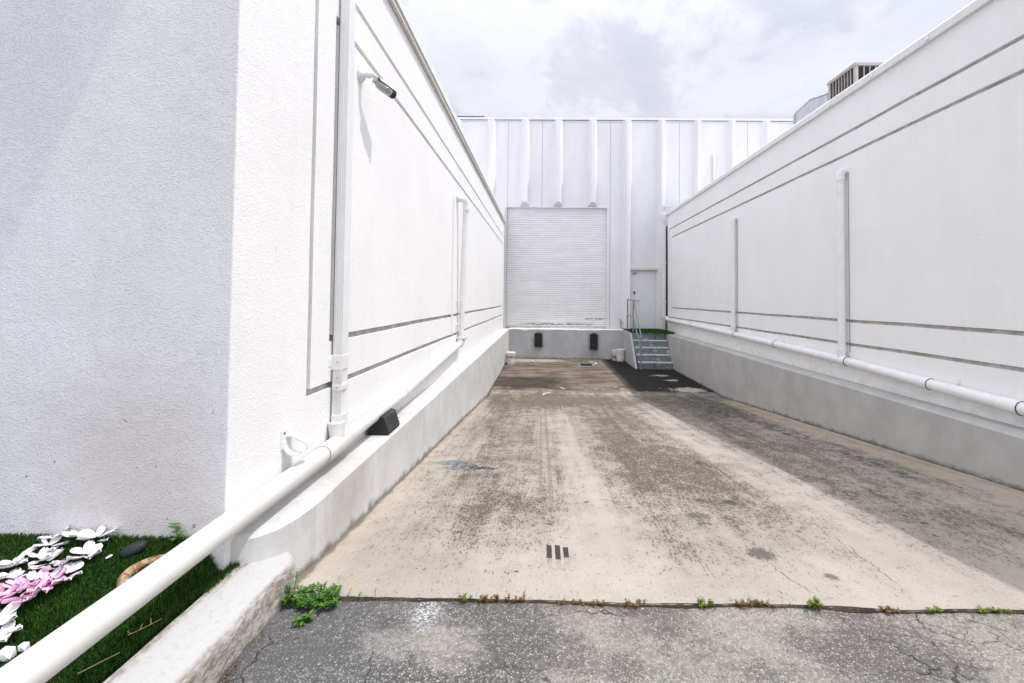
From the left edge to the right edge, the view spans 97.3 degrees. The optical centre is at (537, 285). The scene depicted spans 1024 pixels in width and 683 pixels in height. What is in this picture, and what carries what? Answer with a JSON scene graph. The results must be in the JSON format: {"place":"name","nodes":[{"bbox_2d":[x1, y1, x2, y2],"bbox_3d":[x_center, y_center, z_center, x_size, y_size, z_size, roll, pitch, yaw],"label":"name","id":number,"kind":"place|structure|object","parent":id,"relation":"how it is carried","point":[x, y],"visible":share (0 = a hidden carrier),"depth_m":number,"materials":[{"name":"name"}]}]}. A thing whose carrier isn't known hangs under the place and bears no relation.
{"place":"outdoors","nodes":[
{"label":"outdoors","id":0,"kind":"place"},
{"bbox_2d":[0,532,239,682],"bbox_3d":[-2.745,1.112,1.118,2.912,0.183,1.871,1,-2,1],"label":"turf grass","id":1,"kind":"structure","parent":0,"point":[104,669],"depth_m":1.68,"materials":[{"name":"green plant"}]},
{"bbox_2d":[0,646,16,660],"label":"white stone","id":2,"kind":"object","parent":1,"relation":"on","point":[8,652],"visible":1,"depth_m":1.46,"materials":[{"name":"white stone"}]},
{"bbox_2d":[0,580,21,601],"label":"silk blossom","id":3,"kind":"object","parent":1,"relation":"on","point":[11,590],"visible":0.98,"depth_m":1.65,"materials":[{"name":"pink fabric"}]},
{"bbox_2d":[0,619,22,641],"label":"silk blossom","id":4,"kind":"object","parent":1,"relation":"on","point":[8,629],"visible":1,"depth_m":1.52,"materials":[{"name":"white fabric"}]},
{"bbox_2d":[0,598,22,624],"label":"silk blossom","id":5,"kind":"object","parent":1,"relation":"on","point":[6,611],"visible":0.99,"depth_m":1.57,"materials":[{"name":"white fabric"}]},
{"bbox_2d":[0,567,26,578],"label":"silk blossom","id":6,"kind":"object","parent":1,"relation":"on","point":[14,573],"visible":0.93,"depth_m":1.72,"materials":[{"name":"white fabric"}]},
{"bbox_2d":[0,578,26,588],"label":"silk blossom","id":7,"kind":"object","parent":1,"relation":"on","point":[11,582],"visible":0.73,"depth_m":1.67,"materials":[{"name":"fabric"}]},
{"bbox_2d":[0,580,35,603],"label":"silk blossom","id":8,"kind":"object","parent":1,"relation":"on","point":[8,599],"visible":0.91,"depth_m":1.63,"materials":[{"name":"pink fabric"}]},
{"bbox_2d":[0,547,36,568],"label":"silk blossom","id":9,"kind":"object","parent":1,"relation":"on","point":[20,559],"visible":1,"depth_m":1.77,"materials":[{"name":"white fabric"}]},
{"bbox_2d":[18,642,29,651],"bbox_3d":[-1.700,1.194,1.487,0.030,0.032,0.025,1,-2,1],"label":"white stone","id":10,"kind":"object","parent":1,"relation":"on","point":[23,646],"visible":0.94,"depth_m":1.48,"materials":[{"name":"white stone"}]},
{"bbox_2d":[11,576,50,605],"bbox_3d":[-1.837,1.113,1.638,0.083,0.049,0.108,-15,4,-28],"label":"silk blossom","id":11,"kind":"object","parent":1,"relation":"on","point":[34,593],"visible":0.99,"depth_m":1.62,"materials":[{"name":"pink fabric"}]},
{"bbox_2d":[14,565,51,590],"bbox_3d":[-1.896,1.102,1.684,0.105,0.038,0.100,-1,8,-25],"label":"silk blossom","id":12,"kind":"object","parent":1,"relation":"on","point":[33,575],"visible":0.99,"depth_m":1.70,"materials":[{"name":"fabric"}]},
{"bbox_2d":[27,547,59,566],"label":"silk blossom","id":13,"kind":"object","parent":1,"relation":"on","point":[32,554],"visible":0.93,"depth_m":1.78,"materials":[{"name":"white fabric"}]},
{"bbox_2d":[26,565,62,592],"bbox_3d":[-1.862,1.103,1.688,0.108,0.044,0.084,-5,9,-17],"label":"silk blossom","id":14,"kind":"object","parent":1,"relation":"on","point":[58,569],"visible":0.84,"depth_m":1.70,"materials":[{"name":"fabric"}]},
{"bbox_2d":[28,547,63,569],"bbox_3d":[-1.932,1.075,1.770,0.089,0.052,0.098,-4,-3,37],"label":"silk blossom","id":15,"kind":"object","parent":1,"relation":"on","point":[41,555],"visible":0.99,"depth_m":1.77,"materials":[{"name":"white fabric"}]},
{"bbox_2d":[27,567,66,592],"bbox_3d":[-1.831,1.103,1.675,0.109,0.056,0.089,3,1,-10],"label":"silk blossom","id":16,"kind":"object","parent":1,"relation":"on","point":[47,587],"visible":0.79,"depth_m":1.68,"materials":[{"name":"pink fabric"}]},
{"bbox_2d":[31,534,69,550],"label":"silk blossom","id":17,"kind":"object","parent":1,"relation":"on","point":[53,540],"visible":0.96,"depth_m":1.86,"materials":[{"name":"white fabric"}]},
{"bbox_2d":[36,525,70,539],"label":"silk blossom","id":18,"kind":"object","parent":1,"relation":"on","point":[50,536],"visible":0.82,"depth_m":1.88,"materials":[{"name":"white fabric"}]},
{"bbox_2d":[42,558,81,569],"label":"silk blossom","id":19,"kind":"object","parent":1,"relation":"on","point":[61,562],"visible":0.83,"depth_m":1.73,"materials":[{"name":"fabric"}]},
{"bbox_2d":[49,562,83,584],"bbox_3d":[-1.789,1.098,1.714,0.098,0.038,0.095,-1,-2,37],"label":"silk blossom","id":20,"kind":"object","parent":1,"relation":"on","point":[72,568],"visible":0.98,"depth_m":1.72,"materials":[{"name":"white fabric"}]},
{"bbox_2d":[60,528,85,539],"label":"silk blossom","id":21,"kind":"object","parent":1,"relation":"on","point":[72,533],"visible":0.59,"depth_m":1.87,"materials":[{"name":"white fabric"}]},
{"bbox_2d":[66,540,102,559],"bbox_3d":[-1.808,1.060,1.798,0.102,0.049,0.088,2,-2,-40],"label":"silk blossom","id":22,"kind":"object","parent":1,"relation":"on","point":[90,549],"visible":1,"depth_m":1.81,"materials":[{"name":"white fabric"}]},
{"bbox_2d":[77,525,118,540],"bbox_3d":[-1.838,1.041,1.886,0.125,0.052,0.092,2,-2,-32],"label":"silk blossom","id":23,"kind":"object","parent":1,"relation":"on","point":[89,534],"visible":1,"depth_m":1.88,"materials":[{"name":"white fabric"}]},
{"bbox_2d":[77,652,119,673],"bbox_3d":[-1.387,1.194,1.424,0.009,0.007,0.099,0,-2,32],"label":"dry twig","id":24,"kind":"object","parent":1,"relation":"on","point":[96,664],"visible":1,"depth_m":1.41,"materials":[{"name":"brown wood"}]},
{"bbox_2d":[120,540,147,558],"bbox_3d":[-1.653,1.079,1.842,0.092,0.051,0.059,-18,13,-27],"label":"pebble","id":25,"kind":"object","parent":1,"relation":"on","point":[133,549],"visible":1,"depth_m":1.83,"materials":[{"name":"grey stone"}]},
{"bbox_2d":[116,554,164,586],"bbox_3d":[-1.510,1.123,1.752,0.202,0.076,0.178,1,-2,1],"label":"terracotta ring","id":26,"kind":"object","parent":1,"relation":"on","point":[125,575],"visible":0.19,"depth_m":1.76,"materials":[{"name":"ceramic"}]},
{"bbox_2d":[127,618,161,634],"bbox_3d":[-1.373,1.185,1.569,0.032,0.010,0.090,0,-2,31],"label":"dry twig","id":27,"kind":"object","parent":1,"relation":"on","point":[144,627],"visible":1,"depth_m":1.56,"materials":[{"name":"brown wood"}]},
{"bbox_2d":[167,522,184,541],"bbox_3d":[-1.520,1.048,1.894,0.096,0.082,0.058,-1,-2,43],"label":"weed sprig","id":28,"kind":"object","parent":1,"relation":"on","point":[179,535],"visible":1,"depth_m":1.90,"materials":[{"name":"green plant"}]},
{"bbox_2d":[219,599,1023,682],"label":"road","id":29,"kind":"structure","parent":0,"point":[397,642],"depth_m":1.76,"materials":[{"name":"grey asphalt"}]},
{"bbox_2d":[103,552,295,682],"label":"kerb block","id":30,"kind":"structure","parent":29,"relation":"on","point":[211,635],"depth_m":1.65,"materials":[{"name":"concrete"}]},
{"bbox_2d":[0,0,505,570],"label":"stucco building","id":31,"kind":"structure","parent":29,"relation":"on","point":[168,184],"depth_m":1.98,"materials":[{"name":"white paint"}]},
{"bbox_2d":[0,334,466,682],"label":"drain pipe","id":32,"kind":"object","parent":31,"relation":"attached to","point":[51,655],"visible":1,"depth_m":1.53,"materials":[{"name":"white plastic"}]},
{"bbox_2d":[280,427,313,455],"bbox_3d":[-1.270,0.820,2.375,0.124,0.132,0.105,1,-2,1],"label":"pipe hook","id":33,"kind":"object","parent":31,"relation":"attached to","point":[285,436],"visible":1,"depth_m":2.37,"materials":[{"name":"white paint"}]},
{"bbox_2d":[328,0,355,424],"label":"downspout","id":34,"kind":"object","parent":31,"relation":"attached to","point":[338,361],"visible":0.97,"depth_m":2.91,"materials":[{"name":"white paint"}]},
{"bbox_2d":[357,67,399,98],"bbox_3d":[-1.177,-1.512,3.353,0.150,0.147,0.348,-1,-2,41],"label":"security camera","id":35,"kind":"object","parent":31,"relation":"attached to","point":[384,87],"visible":1,"depth_m":3.30,"materials":[{"name":"white paint"}]},
{"bbox_2d":[450,195,468,334],"bbox_3d":[-1.218,-0.310,6.905,0.185,2.187,0.560,0,-2,17],"label":"overflow pipe","id":36,"kind":"object","parent":31,"relation":"attached to","point":[464,200],"visible":0.96,"depth_m":7.05,"materials":[{"name":"white paint"}]},
{"bbox_2d":[291,609,313,626],"bbox_3d":[-0.972,1.389,1.867,0.083,0.053,0.077,1,-2,-19],"label":"weed clump","id":37,"kind":"object","parent":29,"relation":"on","point":[302,619],"visible":0.97,"depth_m":1.86,"materials":[{"name":"green plant"}]},
{"bbox_2d":[280,581,353,610],"bbox_3d":[-0.975,1.377,1.987,0.290,0.080,0.177,1,-2,1],"label":"weed clump","id":38,"kind":"object","parent":29,"relation":"on","point":[326,597],"visible":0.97,"depth_m":1.97,"materials":[{"name":"green plant"}]},
{"bbox_2d":[558,598,583,605],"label":"joint weed","id":39,"kind":"object","parent":29,"relation":"on","point":[573,601],"visible":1,"depth_m":1.99,"materials":[{"name":"brown plant"}]},
{"bbox_2d":[219,596,1020,682],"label":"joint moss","id":40,"kind":"object","parent":29,"relation":"on","point":[227,673],"visible":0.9,"depth_m":1.97,"materials":[{"name":"green plant"}]},
{"bbox_2d":[231,601,1023,681],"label":"loose grit","id":41,"kind":"object","parent":29,"relation":"on","point":[602,613],"visible":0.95,"depth_m":1.94,"materials":[{"name":"grey gravel"}]},
{"bbox_2d":[297,596,1023,613],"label":"soil joint","id":42,"kind":"object","parent":29,"relation":"on","point":[681,605],"visible":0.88,"depth_m":1.99,"materials":[{"name":"brown soil"}]},
{"bbox_2d":[458,593,471,602],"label":"joint weed","id":43,"kind":"object","parent":42,"relation":"on","point":[464,598],"visible":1,"depth_m":2.00,"materials":[{"name":"green plant"}]},
{"bbox_2d":[479,592,525,603],"bbox_3d":[-0.158,1.393,2.003,0.214,0.035,0.052,1,-2,-2],"label":"joint weed","id":44,"kind":"object","parent":42,"relation":"on","point":[481,599],"visible":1,"depth_m":2.00,"materials":[{"name":"brown plant"}]},
{"bbox_2d":[588,599,604,605],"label":"joint weed","id":45,"kind":"object","parent":42,"relation":"on","point":[596,602],"visible":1,"depth_m":1.99,"materials":[{"name":"brown plant"}]},
{"bbox_2d":[625,598,645,607],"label":"joint weed","id":46,"kind":"object","parent":42,"relation":"on","point":[629,602],"visible":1,"depth_m":1.99,"materials":[{"name":"brown plant"}]},
{"bbox_2d":[696,596,714,608],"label":"joint weed","id":47,"kind":"object","parent":42,"relation":"on","point":[700,603],"visible":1,"depth_m":1.98,"materials":[{"name":"green plant"}]},
{"bbox_2d":[735,597,776,608],"bbox_3d":[0.958,1.406,1.989,0.182,0.031,0.053,0,-2,5],"label":"joint weed","id":48,"kind":"object","parent":42,"relation":"on","point":[756,601],"visible":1,"depth_m":1.99,"materials":[{"name":"brown plant"}]},
{"bbox_2d":[877,605,899,613],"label":"joint weed","id":49,"kind":"object","parent":42,"relation":"on","point":[887,610],"visible":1,"depth_m":1.96,"materials":[{"name":"brown plant"}]},
{"bbox_2d":[927,604,941,612],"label":"joint weed","id":50,"kind":"object","parent":42,"relation":"on","point":[929,610],"visible":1,"depth_m":1.96,"materials":[{"name":"green plant"}]},
{"bbox_2d":[976,606,1011,613],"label":"joint weed","id":51,"kind":"object","parent":42,"relation":"on","point":[984,609],"visible":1,"depth_m":1.97,"materials":[{"name":"green plant"}]},
{"bbox_2d":[806,594,823,609],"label":"joint weed","id":52,"kind":"object","parent":29,"relation":"on","point":[814,603],"visible":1,"depth_m":1.98,"materials":[{"name":"green plant"}]},
{"bbox_2d":[666,0,1023,427],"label":"stucco building","id":53,"kind":"structure","parent":29,"relation":"on","point":[921,139],"depth_m":5.29,"materials":[{"name":"white paint"}]},
{"bbox_2d":[659,214,667,317],"bbox_3d":[4.233,-0.656,15.098,0.260,3.480,0.245,1,-2,1],"label":"downspout","id":54,"kind":"object","parent":53,"relation":"attached to","point":[663,218],"visible":0.97,"depth_m":15.04,"materials":[{"name":"white paint"}]},
{"bbox_2d":[662,206,673,213],"bbox_3d":[4.471,-2.543,15.146,0.570,0.300,0.080,1,-2,1],"label":"gutter bracket","id":55,"kind":"object","parent":54,"relation":"on","point":[666,208],"visible":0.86,"depth_m":15.15,"materials":[{"name":"metal"}]},
{"bbox_2d":[730,216,737,328],"bbox_3d":[4.207,-0.289,9.660,0.131,2.432,0.117,1,-2,1],"label":"overflow pipe","id":56,"kind":"object","parent":53,"relation":"attached to","point":[734,219],"visible":1,"depth_m":9.62,"materials":[{"name":"white paint"}]},
{"bbox_2d":[793,92,827,124],"bbox_3d":[5.442,-3.017,8.355,0.815,0.905,1.060,1,-2,1],"label":"duct hood","id":57,"kind":"object","parent":53,"relation":"on","point":[808,106],"visible":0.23,"depth_m":8.37,"materials":[{"name":"metal"}]},
{"bbox_2d":[836,168,849,351],"bbox_3d":[4.166,-0.360,6.161,0.131,2.527,0.117,1,-2,1],"label":"overflow pipe","id":58,"kind":"object","parent":53,"relation":"attached to","point":[841,173],"visible":1,"depth_m":6.13,"materials":[{"name":"white paint"}]},
{"bbox_2d":[665,316,1023,415],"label":"drain pipe","id":59,"kind":"object","parent":53,"relation":"attached to","point":[1006,404],"visible":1,"depth_m":5.17,"materials":[{"name":"white paint"}]},
{"bbox_2d":[827,62,883,100],"bbox_3d":[5.504,-3.058,7.465,0.960,0.940,0.710,1,-2,1],"label":"rooftop condenser","id":60,"kind":"object","parent":53,"relation":"on","point":[850,75],"visible":0.26,"depth_m":7.30,"materials":[{"name":"white metal"}]},
{"bbox_2d":[293,358,1023,610],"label":"ramp","id":61,"kind":"structure","parent":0,"point":[608,480],"depth_m":3.06,"materials":[{"name":"concrete"}]},
{"bbox_2d":[285,571,299,592],"bbox_3d":[-1.098,1.343,2.013,0.085,0.149,0.086,1,-2,1],"label":"weed clump","id":62,"kind":"object","parent":61,"relation":"on","point":[289,587],"visible":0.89,"depth_m":2.00,"materials":[{"name":"green plant"}]},
{"bbox_2d":[230,328,508,575],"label":"retaining kerb","id":63,"kind":"structure","parent":61,"relation":"on","point":[312,520],"depth_m":3.02,"materials":[{"name":"white concrete"}]},
{"bbox_2d":[366,408,399,434],"bbox_3d":[-1.221,1.075,3.571,0.178,0.142,0.270,1,-2,1],"label":"wheel chock","id":64,"kind":"object","parent":63,"relation":"on","point":[387,423],"visible":1,"depth_m":3.44,"materials":[{"name":"black rubber"}]},
{"bbox_2d":[506,351,515,364],"bbox_3d":[-0.839,2.258,14.003,0.318,0.380,0.318,1,-2,1],"label":"paint bucket","id":65,"kind":"object","parent":61,"relation":"on","point":[510,357],"visible":1,"depth_m":13.88,"materials":[{"name":"white plastic"}]},
{"bbox_2d":[509,328,622,358],"bbox_3d":[0.961,2.122,15.623,3.900,1.252,0.386,1,-2,1],"label":"loading dock","id":66,"kind":"object","parent":61,"relation":"on","point":[565,343],"visible":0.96,"depth_m":15.44,"materials":[{"name":"grey paint"}]},
{"bbox_2d":[533,331,543,346],"bbox_3d":[0.022,1.833,15.388,0.370,0.538,0.134,1,-2,1],"label":"dock bumper","id":67,"kind":"object","parent":66,"relation":"attached to","point":[539,337],"visible":1,"depth_m":15.33,"materials":[{"name":"black rubber"}]},
{"bbox_2d":[588,332,598,349],"bbox_3d":[1.912,1.881,15.365,0.370,0.598,0.134,1,-2,1],"label":"dock bumper","id":68,"kind":"object","parent":66,"relation":"attached to","point":[593,340],"visible":1,"depth_m":15.30,"materials":[{"name":"black rubber"}]},
{"bbox_2d":[457,116,792,329],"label":"warehouse building","id":69,"kind":"structure","parent":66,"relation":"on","point":[581,201],"depth_m":15.89,"materials":[{"name":"paint"}]},
{"bbox_2d":[632,272,655,328],"bbox_3d":[3.731,0.513,15.762,0.852,2.010,0.115,1,-2,1],"label":"door","id":70,"kind":"structure","parent":69,"relation":"in","point":[643,283],"depth_m":15.77,"materials":[{"name":"white paint"}]},
{"bbox_2d":[712,154,715,179],"bbox_3d":[6.179,-3.074,15.764,0.120,3.148,0.145,1,-2,1],"label":"vent pipe","id":71,"kind":"object","parent":69,"relation":"attached to","point":[714,165],"visible":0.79,"depth_m":15.75,"materials":[{"name":"white paint"}]},
{"bbox_2d":[578,363,594,366],"bbox_3d":[1.505,2.474,14.019,0.460,0.028,0.640,1,-2,1],"label":"floor drain","id":72,"kind":"object","parent":61,"relation":"on","point":[585,364],"visible":0.99,"depth_m":13.86,"materials":[{"name":"metal"}]},
{"bbox_2d":[612,350,616,360],"bbox_3d":[2.640,2.345,15.180,0.286,0.340,0.286,1,-2,1],"label":"paint bucket","id":73,"kind":"object","parent":61,"relation":"on","point":[614,355],"visible":0.57,"depth_m":15.08,"materials":[{"name":"white plastic"}]},
{"bbox_2d":[616,349,624,361],"bbox_3d":[2.758,2.310,14.960,0.329,0.400,0.329,1,-2,1],"label":"paint bucket","id":74,"kind":"object","parent":61,"relation":"on","point":[620,355],"visible":0.95,"depth_m":14.84,"materials":[{"name":"white plastic"}]},
{"bbox_2d":[622,329,672,369],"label":"concrete stairs","id":75,"kind":"structure","parent":61,"relation":"on","point":[656,352],"depth_m":13.69,"materials":[{"name":"blue paint"}]},
{"bbox_2d":[627,299,641,369],"bbox_3d":[3.037,1.460,14.270,0.107,2.060,2.108,1,-2,0],"label":"handrail","id":76,"kind":"object","parent":75,"relation":"on","point":[640,341],"visible":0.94,"depth_m":13.78,"materials":[{"name":"grey metal"}]},
{"bbox_2d":[625,328,673,332],"bbox_3d":[3.609,1.475,14.803,1.370,0.041,1.800,1,-2,1],"label":"turf mat","id":77,"kind":"object","parent":75,"relation":"on","point":[649,330],"visible":0.89,"depth_m":14.56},
{"bbox_2d":[666,333,1023,490],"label":"retaining kerb","id":78,"kind":"structure","parent":61,"relation":"on","point":[979,446],"depth_m":5.47,"materials":[{"name":"white concrete"}]},
{"bbox_2d":[402,0,973,118],"label":"sky","id":79,"kind":"structure","parent":0,"point":[490,58],"materials":[{"name":"white"}]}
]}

